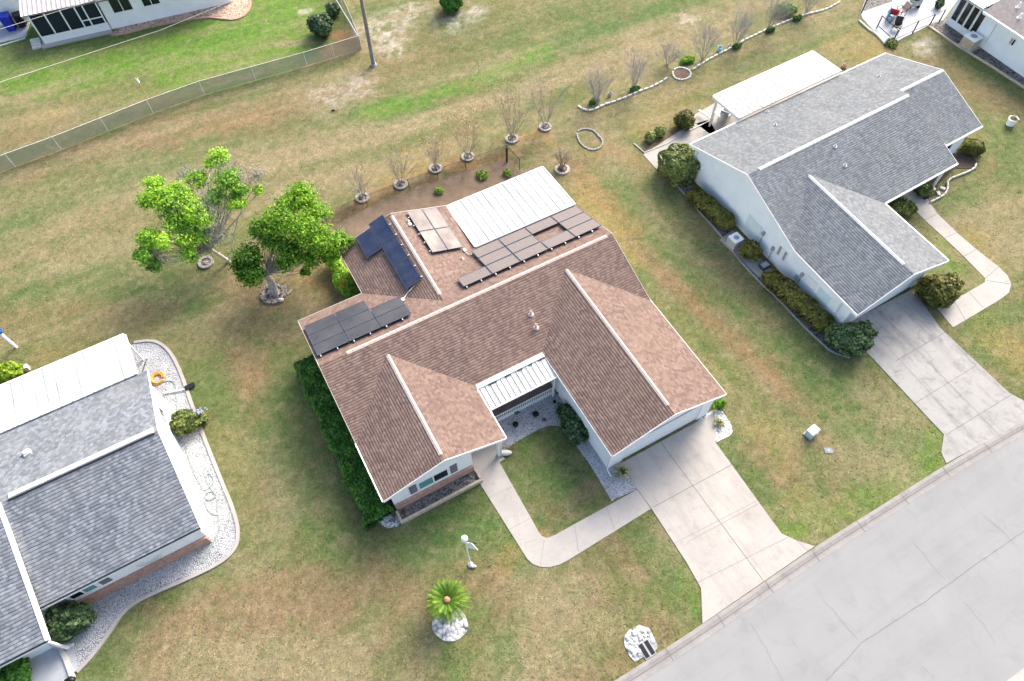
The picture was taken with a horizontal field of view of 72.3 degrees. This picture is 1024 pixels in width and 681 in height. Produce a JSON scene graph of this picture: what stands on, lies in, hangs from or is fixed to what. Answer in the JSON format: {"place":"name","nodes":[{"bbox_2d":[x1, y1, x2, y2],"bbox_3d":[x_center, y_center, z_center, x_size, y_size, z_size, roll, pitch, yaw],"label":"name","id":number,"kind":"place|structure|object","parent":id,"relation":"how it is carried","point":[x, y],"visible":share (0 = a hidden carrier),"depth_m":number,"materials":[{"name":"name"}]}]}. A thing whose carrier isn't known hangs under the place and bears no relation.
{"place":"outdoors","nodes":[
{"label":"outdoors","id":0,"kind":"place"},
{"bbox_2d":[432,609,467,641],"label":"gravel","id":1,"kind":"structure","parent":0,"point":[456,630],"depth_m":33.75,"materials":[{"name":"gravel"}]},
{"bbox_2d":[0,0,1023,680],"bbox_3d":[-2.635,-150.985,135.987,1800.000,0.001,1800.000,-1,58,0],"label":"ground","id":2,"kind":"structure","parent":0,"point":[520,38],"depth_m":44.47,"materials":[{"name":"plant"}]},
{"bbox_2d":[0,360,23,383],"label":"bushy shrub","id":3,"kind":"object","parent":2,"relation":"on","point":[10,370],"visible":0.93,"depth_m":40.44,"materials":[{"name":"green plant"}]},
{"bbox_2d":[0,20,29,42],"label":"side slab","id":4,"kind":"structure","parent":2,"relation":"on","point":[17,33],"depth_m":58.67,"materials":[{"name":"concrete"}]},
{"bbox_2d":[0,657,32,680],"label":"bushy shrub","id":5,"kind":"object","parent":2,"relation":"on","point":[18,670],"visible":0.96,"depth_m":32.15,"materials":[{"name":"green plant"}]},
{"bbox_2d":[44,599,97,645],"bbox_3d":[-21.166,13.244,33.329,2.347,1.968,2.035,-21,60,-12],"label":"bushy shrub","id":6,"kind":"object","parent":2,"relation":"on","point":[67,620],"visible":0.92,"depth_m":32.84,"materials":[{"name":"green plant"}]},
{"bbox_2d":[0,334,211,680],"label":"neighbour house","id":7,"kind":"structure","parent":2,"relation":"on","point":[98,498],"depth_m":33.90,"materials":[{"name":"grey"}]},
{"bbox_2d":[0,0,230,49],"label":"neighbour house","id":8,"kind":"structure","parent":2,"relation":"on","point":[89,20],"depth_m":57.81,"materials":[{"name":"white paint"}]},
{"bbox_2d":[107,0,133,13],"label":"window","id":9,"kind":"structure","parent":8,"relation":"in","point":[117,6],"depth_m":57.71,"materials":[{"name":"white paint"}]},
{"bbox_2d":[72,342,235,667],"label":"gravel","id":10,"kind":"structure","parent":2,"relation":"on","point":[109,609],"depth_m":36.59,"materials":[{"name":"gravel"}]},
{"bbox_2d":[76,339,239,672],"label":"garden kerb","id":11,"kind":"structure","parent":2,"relation":"on","point":[149,595],"depth_m":35.82,"materials":[{"name":"concrete"}]},
{"bbox_2d":[109,0,248,35],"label":"house bed","id":12,"kind":"object","parent":2,"relation":"on","point":[235,8],"visible":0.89,"depth_m":59.86,"materials":[{"name":"gravel"}]},
{"bbox_2d":[0,0,361,171],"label":"chain link fence","id":13,"kind":"object","parent":2,"relation":"on","point":[196,94],"visible":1,"depth_m":53.36,"materials":[{"name":"grey"}]},
{"bbox_2d":[110,0,251,35],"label":"bed edging","id":14,"kind":"object","parent":2,"relation":"on","point":[196,18],"visible":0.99,"depth_m":59.38,"materials":[{"name":"white brick"}]},
{"bbox_2d":[169,407,208,435],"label":"flowering shrub","id":15,"kind":"object","parent":2,"relation":"on","point":[182,422],"visible":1,"depth_m":38.75,"materials":[{"name":"green plant"}]},
{"bbox_2d":[131,146,273,272],"bbox_3d":[-18.876,-7.615,43.832,8.242,5.959,7.832,-1,58,0],"label":"leafy tree","id":16,"kind":"object","parent":2,"relation":"on","point":[179,209],"visible":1,"depth_m":42.62,"materials":[{"name":"green plant"}]},
{"bbox_2d":[260,282,286,303],"bbox_3d":[-15.060,-3.011,44.317,1.689,0.120,1.689,36,65,20],"label":"planter ring","id":17,"kind":"object","parent":2,"relation":"on","point":[266,296],"visible":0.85,"depth_m":44.22,"materials":[{"name":"stone"}]},
{"bbox_2d":[226,180,356,294],"bbox_3d":[-13.758,-5.550,42.969,7.289,5.188,6.006,-33,63,-18],"label":"leafy tree","id":18,"kind":"object","parent":17,"relation":"in","point":[247,267],"visible":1,"depth_m":41.92,"materials":[{"name":"green plant"}]},
{"bbox_2d":[306,12,333,38],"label":"round shrub","id":19,"kind":"object","parent":2,"relation":"on","point":[320,25],"visible":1,"depth_m":57.05,"materials":[{"name":"green plant"}]},
{"bbox_2d":[322,250,360,299],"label":"flowering hedge","id":20,"kind":"object","parent":2,"relation":"on","point":[343,281],"visible":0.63,"depth_m":43.62,"materials":[{"name":"green plant"}]},
{"bbox_2d":[293,354,395,530],"bbox_3d":[-9.376,5.247,38.485,1.901,1.494,10.960,-25,61,-14],"label":"clipped hedge","id":21,"kind":"object","parent":2,"relation":"on","point":[359,486],"visible":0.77,"depth_m":37.73,"materials":[{"name":"green plant"}]},
{"bbox_2d":[360,0,376,66],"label":"utility pole","id":22,"kind":"object","parent":2,"relation":"on","point":[371,53],"visible":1,"depth_m":53.74,"materials":[{"name":"grey wood"}]},
{"bbox_2d":[394,179,407,189],"bbox_3d":[-7.790,-10.947,49.158,0.993,0.120,0.984,-37,65,-20],"label":"planter ring","id":23,"kind":"object","parent":2,"relation":"on","point":[401,186],"visible":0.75,"depth_m":49.11,"materials":[{"name":"stone"}]},
{"bbox_2d":[378,141,420,183],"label":"crape myrtle","id":24,"kind":"object","parent":23,"relation":"in","point":[393,166],"visible":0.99,"depth_m":48.08,"materials":[{"name":"brown plant"}]},
{"bbox_2d":[326,145,519,220],"bbox_3d":[-6.245,-10.944,48.592,13.925,1.050,1.664,-18,60,-10],"label":"black wire fence","id":25,"kind":"object","parent":2,"relation":"on","point":[465,167],"visible":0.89,"depth_m":48.69,"materials":[{"name":"black"}]},
{"bbox_2d":[429,164,441,173],"bbox_3d":[-5.442,-12.262,49.948,0.993,0.120,0.986,-23,61,-13],"label":"planter ring","id":26,"kind":"object","parent":2,"relation":"on","point":[431,167],"visible":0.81,"depth_m":49.90,"materials":[{"name":"stone"}]},
{"bbox_2d":[415,116,451,167],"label":"crape myrtle","id":27,"kind":"object","parent":26,"relation":"in","point":[435,163],"visible":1,"depth_m":48.47,"materials":[{"name":"brown plant"}]},
{"bbox_2d":[331,159,546,238],"bbox_3d":[-4.571,-9.146,48.081,15.752,0.034,5.000,-21,60,-12],"label":"mulch bed","id":28,"kind":"object","parent":2,"relation":"on","point":[462,185],"visible":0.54,"depth_m":48.62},
{"bbox_2d":[395,469,482,524],"bbox_3d":[-3.820,8.245,37.100,4.800,0.320,0.720,-25,61,-14],"label":"raised planter","id":29,"kind":"object","parent":2,"relation":"on","point":[417,508],"visible":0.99,"depth_m":37.02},
{"bbox_2d":[425,577,470,626],"bbox_3d":[-3.032,12.559,33.667,2.323,1.738,2.240,-1,58,0],"label":"sago palm","id":30,"kind":"object","parent":2,"relation":"on","point":[446,603],"visible":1,"depth_m":33.16,"materials":[{"name":"green plant"}]},
{"bbox_2d":[439,0,463,13],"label":"round shrub","id":31,"kind":"object","parent":2,"relation":"on","point":[449,6],"visible":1,"depth_m":58.78,"materials":[{"name":"green plant"}]},
{"bbox_2d":[461,151,474,161],"bbox_3d":[-3.170,-13.250,50.536,0.989,0.120,0.992,-12,59,-7],"label":"planter ring","id":32,"kind":"object","parent":2,"relation":"on","point":[464,156],"visible":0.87,"depth_m":50.51,"materials":[{"name":"stone"}]},
{"bbox_2d":[439,90,487,156],"bbox_3d":[-3.194,-14.474,48.701,3.268,4.544,3.624,-1,58,0],"label":"crape myrtle","id":33,"kind":"object","parent":32,"relation":"in","point":[472,135],"visible":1,"depth_m":48.59,"materials":[{"name":"brown plant"}]},
{"bbox_2d":[505,133,518,143],"bbox_3d":[-0.003,-14.817,51.473,0.994,0.120,0.985,-22,60,-12],"label":"planter ring","id":34,"kind":"object","parent":2,"relation":"on","point":[513,140],"visible":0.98,"depth_m":51.43,"materials":[{"name":"stone"}]},
{"bbox_2d":[482,75,535,138],"bbox_3d":[-0.187,-15.937,49.462,4.138,4.734,3.680,-38,65,-20],"label":"crape myrtle","id":35,"kind":"object","parent":34,"relation":"in","point":[515,114],"visible":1,"depth_m":49.55,"materials":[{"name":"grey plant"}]},
{"bbox_2d":[298,166,726,509],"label":"ranch house","id":36,"kind":"structure","parent":2,"relation":"on","point":[440,381],"depth_m":38.25,"materials":[{"name":"brown"}]},
{"bbox_2d":[304,314,338,335],"bbox_3d":[-10.673,-0.896,39.234,1.801,0.355,0.911,-25,61,-14],"label":"solar panel","id":37,"kind":"object","parent":36,"relation":"attached to","point":[320,324],"visible":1,"depth_m":39.21,"materials":[{"name":"glass"}]},
{"bbox_2d":[308,323,343,344],"bbox_3d":[-10.216,-0.362,38.518,1.801,0.355,0.911,-25,61,-14],"label":"solar panel","id":38,"kind":"object","parent":36,"relation":"attached to","point":[325,333],"visible":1,"depth_m":38.49,"materials":[{"name":"glass"}]},
{"bbox_2d":[313,332,348,355],"bbox_3d":[-9.758,0.171,37.802,1.801,0.355,0.911,-25,61,-14],"label":"solar panel","id":39,"kind":"object","parent":36,"relation":"attached to","point":[331,343],"visible":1,"depth_m":37.77,"materials":[{"name":"glass"}]},
{"bbox_2d":[335,300,368,321],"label":"solar panel","id":40,"kind":"object","parent":36,"relation":"attached to","point":[351,311],"visible":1,"depth_m":39.66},
{"bbox_2d":[340,309,374,331],"bbox_3d":[-8.606,-1.128,38.976,1.801,0.355,0.911,-25,61,-14],"label":"solar panel","id":41,"kind":"object","parent":36,"relation":"attached to","point":[356,320],"visible":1,"depth_m":38.94,"materials":[{"name":"glass"}]},
{"bbox_2d":[345,318,380,340],"bbox_3d":[-8.149,-0.595,38.260,1.801,0.355,0.911,-25,61,-14],"label":"solar panel","id":42,"kind":"object","parent":36,"relation":"attached to","point":[367,327],"visible":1,"depth_m":38.23,"materials":[{"name":"glass"}]},
{"bbox_2d":[356,228,380,257],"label":"solar panel","id":43,"kind":"object","parent":36,"relation":"attached to","point":[367,241],"visible":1,"depth_m":42.13,"materials":[{"name":"glass"}]},
{"bbox_2d":[368,214,394,244],"bbox_3d":[-7.858,-6.681,42.239,0.996,0.384,1.826,-25,61,-14],"label":"solar panel","id":44,"kind":"object","parent":36,"relation":"attached to","point":[381,229],"visible":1,"depth_m":42.21,"materials":[{"name":"glass"}]},
{"bbox_2d":[370,296,404,317],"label":"solar panel","id":45,"kind":"object","parent":36,"relation":"attached to","point":[387,306],"visible":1,"depth_m":39.40,"materials":[{"name":"glass"}]},
{"bbox_2d":[376,305,410,326],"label":"solar panel","id":46,"kind":"object","parent":36,"relation":"attached to","point":[393,316],"visible":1,"depth_m":38.69,"materials":[{"name":"glass"}]},
{"bbox_2d":[381,235,407,266],"bbox_3d":[-6.951,-5.295,41.370,0.996,0.384,1.826,-25,61,-14],"label":"solar panel","id":47,"kind":"object","parent":36,"relation":"attached to","point":[393,249],"visible":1,"depth_m":41.34,"materials":[{"name":"glass"}]},
{"bbox_2d":[394,257,420,288],"bbox_3d":[-6.044,-3.909,40.501,0.996,0.384,1.826,-25,61,-14],"label":"solar panel","id":48,"kind":"object","parent":36,"relation":"attached to","point":[407,272],"visible":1,"depth_m":40.47,"materials":[{"name":"glass"}]},
{"bbox_2d":[407,209,433,231],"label":"solar panel","id":49,"kind":"object","parent":36,"relation":"attached to","point":[420,220],"visible":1,"depth_m":42.81,"materials":[{"name":"glass"}]},
{"bbox_2d":[417,467,449,490],"bbox_3d":[-4.048,7.151,36.181,1.750,1.000,0.048,-25,61,-14],"label":"window","id":50,"kind":"structure","parent":36,"relation":"in","point":[443,473],"depth_m":36.18,"materials":[{"name":"glass"}]},
{"bbox_2d":[420,229,447,252],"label":"solar panel","id":51,"kind":"object","parent":36,"relation":"attached to","point":[433,240],"visible":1,"depth_m":41.94,"materials":[{"name":"glass"}]},
{"bbox_2d":[422,207,448,228],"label":"solar panel","id":52,"kind":"object","parent":36,"relation":"attached to","point":[435,217],"visible":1,"depth_m":43.34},
{"bbox_2d":[435,227,462,249],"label":"solar panel","id":53,"kind":"object","parent":36,"relation":"attached to","point":[448,237],"visible":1,"depth_m":42.48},
{"bbox_2d":[457,266,491,286],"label":"solar panel","id":54,"kind":"object","parent":36,"relation":"attached to","point":[474,276],"visible":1,"depth_m":40.18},
{"bbox_2d":[471,239,504,257],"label":"solar panel","id":55,"kind":"object","parent":36,"relation":"attached to","point":[488,248],"visible":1,"depth_m":42.08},
{"bbox_2d":[478,247,511,265],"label":"solar panel","id":56,"kind":"object","parent":36,"relation":"attached to","point":[494,256],"visible":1,"depth_m":41.36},
{"bbox_2d":[486,254,519,273],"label":"solar panel","id":57,"kind":"object","parent":36,"relation":"attached to","point":[502,263],"visible":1,"depth_m":40.64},
{"bbox_2d":[498,228,531,245],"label":"solar panel","id":58,"kind":"object","parent":36,"relation":"attached to","point":[513,237],"visible":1,"depth_m":42.54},
{"bbox_2d":[506,235,539,253],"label":"solar panel","id":59,"kind":"object","parent":36,"relation":"attached to","point":[522,244],"visible":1,"depth_m":41.82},
{"bbox_2d":[514,242,547,260],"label":"solar panel","id":60,"kind":"object","parent":36,"relation":"attached to","point":[530,251],"visible":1,"depth_m":41.11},
{"bbox_2d":[525,217,557,234],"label":"solar panel","id":61,"kind":"object","parent":36,"relation":"attached to","point":[541,225],"visible":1,"depth_m":43.00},
{"bbox_2d":[541,230,574,248],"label":"solar panel","id":62,"kind":"object","parent":36,"relation":"attached to","point":[557,239],"visible":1,"depth_m":41.57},
{"bbox_2d":[551,206,583,222],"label":"solar panel","id":63,"kind":"object","parent":36,"relation":"attached to","point":[573,211],"visible":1,"depth_m":43.46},
{"bbox_2d":[559,212,592,229],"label":"solar panel","id":64,"kind":"object","parent":36,"relation":"attached to","point":[574,221],"visible":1,"depth_m":42.75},
{"bbox_2d":[568,219,601,236],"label":"solar panel","id":65,"kind":"object","parent":36,"relation":"attached to","point":[583,228],"visible":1,"depth_m":42.03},
{"bbox_2d":[622,406,701,458],"bbox_3d":[8.117,4.890,37.958,4.994,2.117,0.065,-25,61,-14],"label":"garage door","id":66,"kind":"structure","parent":36,"relation":"in","point":[690,416],"depth_m":38.05,"materials":[{"name":"white paint"}]},
{"bbox_2d":[539,122,551,131],"bbox_3d":[2.471,-15.862,52.094,0.989,0.120,0.992,-32,63,-18],"label":"planter ring","id":67,"kind":"object","parent":2,"relation":"on","point":[543,128],"visible":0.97,"depth_m":52.04,"materials":[{"name":"stone"}]},
{"bbox_2d":[520,65,574,126],"bbox_3d":[2.541,-17.106,50.271,4.418,4.545,3.922,-1,58,0],"label":"crape myrtle","id":68,"kind":"object","parent":67,"relation":"in","point":[541,103],"visible":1,"depth_m":50.22,"materials":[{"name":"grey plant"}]},
{"bbox_2d":[498,392,616,500],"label":"gravel","id":69,"kind":"structure","parent":2,"relation":"on","point":[527,421],"depth_m":39.30,"materials":[{"name":"gravel"}]},
{"bbox_2d":[555,403,588,445],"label":"bushy shrub","id":70,"kind":"object","parent":69,"relation":"on","point":[573,428],"visible":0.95,"depth_m":38.37,"materials":[{"name":"green plant"}]},
{"bbox_2d":[479,442,650,566],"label":"front walk","id":71,"kind":"structure","parent":2,"relation":"on","point":[561,547],"depth_m":36.42,"materials":[{"name":"concrete"}]},
{"bbox_2d":[584,61,623,103],"bbox_3d":[6.640,-18.998,52.049,3.331,3.436,2.266,-1,58,0],"label":"bare tree","id":72,"kind":"object","parent":2,"relation":"on","point":[597,86],"visible":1,"depth_m":52.06,"materials":[{"name":"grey plant"}]},
{"bbox_2d":[610,462,636,496],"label":"gravel","id":73,"kind":"structure","parent":2,"relation":"on","point":[623,486],"depth_m":37.50,"materials":[{"name":"gravel"}]},
{"bbox_2d":[622,44,654,86],"bbox_3d":[9.529,-20.382,52.642,2.924,3.836,3.255,-1,58,0],"label":"bare tree","id":74,"kind":"object","parent":2,"relation":"on","point":[635,72],"visible":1,"depth_m":52.72,"materials":[{"name":"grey plant"}]},
{"bbox_2d":[657,143,700,187],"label":"box shrub","id":75,"kind":"object","parent":2,"relation":"on","point":[677,164],"visible":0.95,"depth_m":48.03,"materials":[{"name":"green plant"}]},
{"bbox_2d":[673,108,695,129],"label":"round shrub","id":76,"kind":"object","parent":2,"relation":"on","point":[684,119],"visible":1,"depth_m":51.19,"materials":[{"name":"green plant"}]},
{"bbox_2d":[687,12,724,59],"bbox_3d":[14.989,-23.604,54.514,3.068,3.950,3.099,11,59,7],"label":"bare tree","id":77,"kind":"object","parent":2,"relation":"on","point":[708,42],"visible":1,"depth_m":54.53,"materials":[{"name":"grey plant"}]},
{"bbox_2d":[697,409,732,441],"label":"gravel","id":78,"kind":"structure","parent":2,"relation":"on","point":[722,432],"depth_m":39.19,"materials":[{"name":"gravel"}]},
{"bbox_2d":[718,0,764,43],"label":"bare tree","id":79,"kind":"object","parent":2,"relation":"on","point":[743,27],"visible":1,"depth_m":55.36,"materials":[{"name":"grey plant"}]},
{"bbox_2d":[720,230,777,280],"bbox_3d":[15.425,-5.399,45.544,1.305,0.050,4.707,-29,62,-16],"label":"equipment pad","id":80,"kind":"object","parent":2,"relation":"on","point":[754,267],"visible":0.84,"depth_m":45.29,"materials":[{"name":"concrete"}]},
{"bbox_2d":[724,232,743,251],"bbox_3d":[14.526,-6.469,45.735,0.900,0.810,0.900,-27,62,-15],"label":"air conditioner","id":81,"kind":"object","parent":80,"relation":"on","point":[734,241],"visible":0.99,"depth_m":45.50,"materials":[{"name":"metal"}]},
{"bbox_2d":[662,170,849,357],"bbox_3d":[14.995,-5.333,45.473,0.892,0.090,18.070,-27,62,-15],"label":"bed edging","id":82,"kind":"object","parent":2,"relation":"on","point":[773,294],"visible":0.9,"depth_m":44.24,"materials":[{"name":"concrete"}]},
{"bbox_2d":[671,176,849,358],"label":"bed soil","id":83,"kind":"structure","parent":2,"relation":"on","point":[820,336],"depth_m":43.74,"materials":[{"name":"soil"}]},
{"bbox_2d":[685,186,735,230],"bbox_3d":[13.364,-8.885,47.117,1.248,1.075,4.393,-32,63,-18],"label":"hedge","id":84,"kind":"object","parent":83,"relation":"on","point":[710,207],"visible":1,"depth_m":46.81,"materials":[{"name":"green plant"}]},
{"bbox_2d":[738,239,762,260],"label":"round shrub","id":85,"kind":"object","parent":83,"relation":"on","point":[751,250],"visible":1,"depth_m":44.86,"materials":[{"name":"green plant"}]},
{"bbox_2d":[761,269,834,332],"bbox_3d":[17.551,-2.465,43.035,1.272,1.170,5.733,-32,63,-18],"label":"hedge","id":86,"kind":"object","parent":83,"relation":"on","point":[795,298],"visible":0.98,"depth_m":42.70,"materials":[{"name":"green plant"}]},
{"bbox_2d":[754,0,800,28],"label":"bare tree","id":87,"kind":"object","parent":2,"relation":"on","point":[775,10],"visible":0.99,"depth_m":56.10,"materials":[{"name":"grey plant"}]},
{"bbox_2d":[689,51,982,323],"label":"neighbour house","id":88,"kind":"structure","parent":2,"relation":"on","point":[806,187],"depth_m":45.23,"materials":[{"name":"grey"}]},
{"bbox_2d":[851,273,920,321],"bbox_3d":[22.738,-2.779,42.554,5.392,2.117,0.065,-27,62,-15],"label":"garage door","id":89,"kind":"structure","parent":88,"relation":"in","point":[908,283],"depth_m":43.01,"materials":[{"name":"white paint"}]},
{"bbox_2d":[825,319,878,356],"bbox_3d":[19.986,-0.085,41.163,3.213,1.931,2.293,-1,58,0],"label":"round shrub","id":90,"kind":"object","parent":2,"relation":"on","point":[850,338],"visible":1,"depth_m":40.73,"materials":[{"name":"green plant"}]},
{"bbox_2d":[889,197,918,215],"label":"leafy shrub","id":91,"kind":"object","parent":2,"relation":"on","point":[900,206],"visible":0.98,"depth_m":46.69,"materials":[{"name":"green plant"}]},
{"bbox_2d":[914,272,966,308],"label":"round shrub","id":92,"kind":"object","parent":2,"relation":"on","point":[937,290],"visible":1,"depth_m":42.60,"materials":[{"name":"green plant"}]},
{"bbox_2d":[912,153,976,199],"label":"mulch","id":93,"kind":"object","parent":2,"relation":"on","point":[963,160],"visible":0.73,"depth_m":49.66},
{"bbox_2d":[901,191,1010,326],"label":"neighbour walk","id":94,"kind":"structure","parent":2,"relation":"on","point":[985,294],"depth_m":44.56,"materials":[{"name":"concrete"}]},
{"bbox_2d":[958,137,985,156],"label":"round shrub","id":95,"kind":"object","parent":2,"relation":"on","point":[972,146],"visible":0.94,"depth_m":49.74,"materials":[{"name":"green plant"}]},
{"bbox_2d":[927,25,1023,88],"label":"side kerb","id":96,"kind":"structure","parent":2,"relation":"on","point":[977,57],"depth_m":55.84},
{"bbox_2d":[930,19,1023,84],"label":"side strip","id":97,"kind":"object","parent":2,"relation":"on","point":[945,29],"visible":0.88,"depth_m":56.18,"materials":[{"name":"gravel"}]},
{"bbox_2d":[958,31,983,51],"bbox_3d":[36.818,-24.002,56.275,1.312,0.960,1.313,-27,62,-15],"label":"air conditioner","id":98,"kind":"object","parent":97,"relation":"on","point":[971,41],"visible":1,"depth_m":56.00,"materials":[{"name":"metal"}]},
{"bbox_2d":[945,0,1023,76],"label":"neighbour house","id":99,"kind":"structure","parent":2,"relation":"on","point":[998,25],"depth_m":54.95,"materials":[{"name":"white paint"}]},
{"bbox_2d":[624,625,657,661],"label":"gravel","id":100,"kind":"structure","parent":0,"point":[652,641],"depth_m":33.38,"materials":[{"name":"gravel"}]},
{"bbox_2d":[637,638,656,659],"bbox_3d":[6.378,14.607,33.197,0.600,0.062,0.760,-25,61,-14],"label":"mailbox","id":101,"kind":"object","parent":100,"relation":"on","point":[646,648],"visible":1,"depth_m":33.17,"materials":[{"name":"grey metal"}]},
{"bbox_2d":[643,120,714,169],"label":"side path","id":102,"kind":"structure","parent":0,"point":[689,137],"depth_m":51.31,"materials":[{"name":"concrete"}]},
{"bbox_2d":[621,412,813,623],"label":"driveway","id":103,"kind":"structure","parent":0,"point":[658,476],"depth_m":36.53,"materials":[{"name":"concrete"}]},
{"bbox_2d":[694,73,839,132],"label":"patio","id":104,"kind":"structure","parent":0,"point":[701,117],"depth_m":52.58,"materials":[{"name":"concrete"}]},
{"bbox_2d":[643,435,1023,680],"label":"road","id":105,"kind":"structure","parent":0,"point":[876,578],"depth_m":34.13,"materials":[{"name":"asphalt"}]},
{"bbox_2d":[615,421,1023,680],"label":"kerb","id":106,"kind":"structure","parent":105,"relation":"on","point":[743,600],"depth_m":35.39,"materials":[{"name":"concrete"}]},
{"bbox_2d":[630,428,1023,680],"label":"gutter line","id":107,"kind":"object","parent":106,"relation":"on","point":[818,554],"visible":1,"depth_m":35.41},
{"bbox_2d":[860,0,956,40],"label":"patio paving","id":108,"kind":"structure","parent":0,"point":[871,17],"depth_m":58.79,"materials":[{"name":"concrete"}]},
{"bbox_2d":[852,289,1023,462],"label":"neighbour driveway","id":109,"kind":"structure","parent":0,"point":[977,387],"depth_m":40.71,"materials":[{"name":"concrete"}]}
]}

